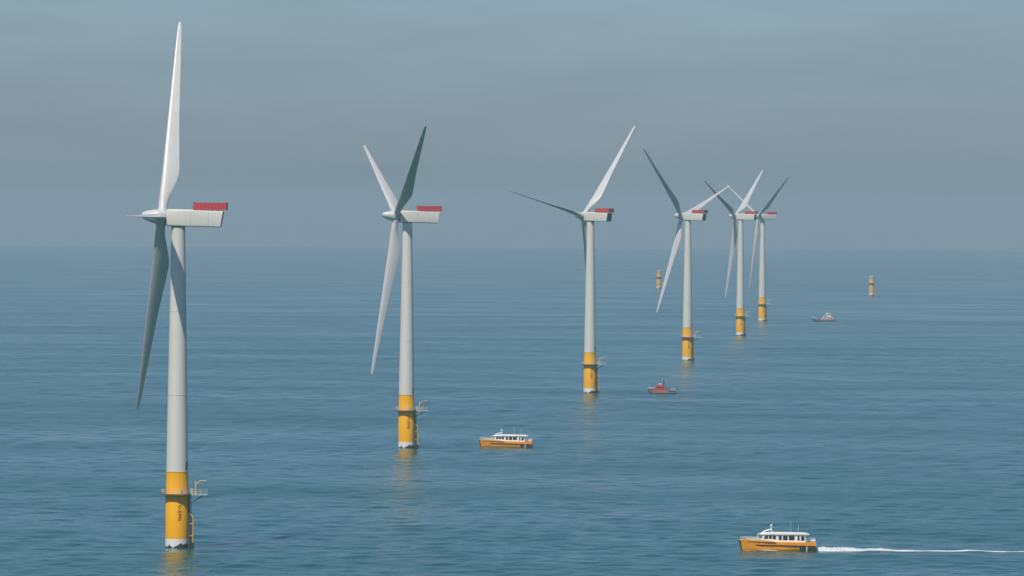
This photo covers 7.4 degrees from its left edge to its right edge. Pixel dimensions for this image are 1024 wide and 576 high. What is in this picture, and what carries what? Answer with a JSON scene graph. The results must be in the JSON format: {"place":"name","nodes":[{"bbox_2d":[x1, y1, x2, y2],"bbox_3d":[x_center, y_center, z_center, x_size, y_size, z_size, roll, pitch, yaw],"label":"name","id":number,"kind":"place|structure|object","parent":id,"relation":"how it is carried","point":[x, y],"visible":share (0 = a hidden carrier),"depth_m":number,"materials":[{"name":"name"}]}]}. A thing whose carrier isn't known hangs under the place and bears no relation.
{"place":"outdoors","nodes":[
{"label":"outdoors","id":0,"kind":"place"},
{"bbox_2d":[0,245,1023,575],"bbox_3d":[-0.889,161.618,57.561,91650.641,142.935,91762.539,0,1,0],"label":"sea","id":1,"kind":"structure","parent":0,"point":[888,413],"depth_m":3544.25,"materials":[{"name":"teal liquid"}]},
{"bbox_2d":[126,22,227,548],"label":"wind turbine","id":2,"kind":"object","parent":1,"relation":"in","point":[178,518],"visible":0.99,"depth_m":2133.34,"materials":[{"name":"white metal"}]},
{"bbox_2d":[363,126,441,448],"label":"wind turbine","id":3,"kind":"object","parent":1,"relation":"in","point":[395,215],"visible":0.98,"depth_m":3041.44,"materials":[{"name":"paint"}]},
{"bbox_2d":[479,427,532,447],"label":"crew boat","id":4,"kind":"object","parent":1,"relation":"on","point":[509,440],"visible":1,"depth_m":3058.73,"materials":[{"name":"orange paint"}]},
{"bbox_2d":[508,126,634,392],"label":"wind turbine","id":5,"kind":"object","parent":1,"relation":"in","point":[591,381],"visible":0.98,"depth_m":3988.73,"materials":[{"name":"paint"}]},
{"bbox_2d":[656,270,661,287],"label":"turbine foundation","id":6,"kind":"object","parent":1,"relation":"in","point":[658,281],"visible":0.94,"depth_m":9870.57,"materials":[{"name":"yellow metal"}]},
{"bbox_2d":[648,378,675,393],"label":"red workboat","id":7,"kind":"object","parent":1,"relation":"on","point":[659,388],"visible":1,"depth_m":3987.35,"materials":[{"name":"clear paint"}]},
{"bbox_2d":[644,149,729,360],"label":"wind turbine","id":8,"kind":"object","parent":1,"relation":"in","point":[695,213],"visible":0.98,"depth_m":4887.56,"materials":[{"name":"paint"}]},
{"bbox_2d":[704,170,762,335],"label":"wind turbine","id":9,"kind":"object","parent":1,"relation":"in","point":[739,314],"visible":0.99,"depth_m":5922.11,"materials":[{"name":"paint"}]},
{"bbox_2d":[725,177,788,320],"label":"wind turbine","id":10,"kind":"object","parent":1,"relation":"in","point":[762,304],"visible":0.92,"depth_m":6744.78,"materials":[{"name":"paint"}]},
{"bbox_2d":[738,524,815,550],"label":"crew boat","id":11,"kind":"object","parent":1,"relation":"on","point":[786,541],"visible":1,"depth_m":2136.40,"materials":[{"name":"orange paint"}]},
{"bbox_2d":[812,311,835,321],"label":"grey workboat","id":12,"kind":"object","parent":1,"relation":"on","point":[828,318],"visible":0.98,"depth_m":6744.23,"materials":[{"name":"clear paint"}]},
{"bbox_2d":[869,276,875,294],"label":"turbine foundation","id":13,"kind":"object","parent":1,"relation":"in","point":[871,285],"visible":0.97,"depth_m":9083.49,"materials":[{"name":"yellow metal"}]},
{"bbox_2d":[746,547,1023,551],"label":"wake foam","id":14,"kind":"object","parent":1,"relation":"on","point":[835,549],"visible":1,"depth_m":2138.34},
{"bbox_2d":[0,0,1023,250],"label":"sky","id":15,"kind":"structure","parent":0,"point":[891,124],"materials":[{"name":"grey"}]}
]}

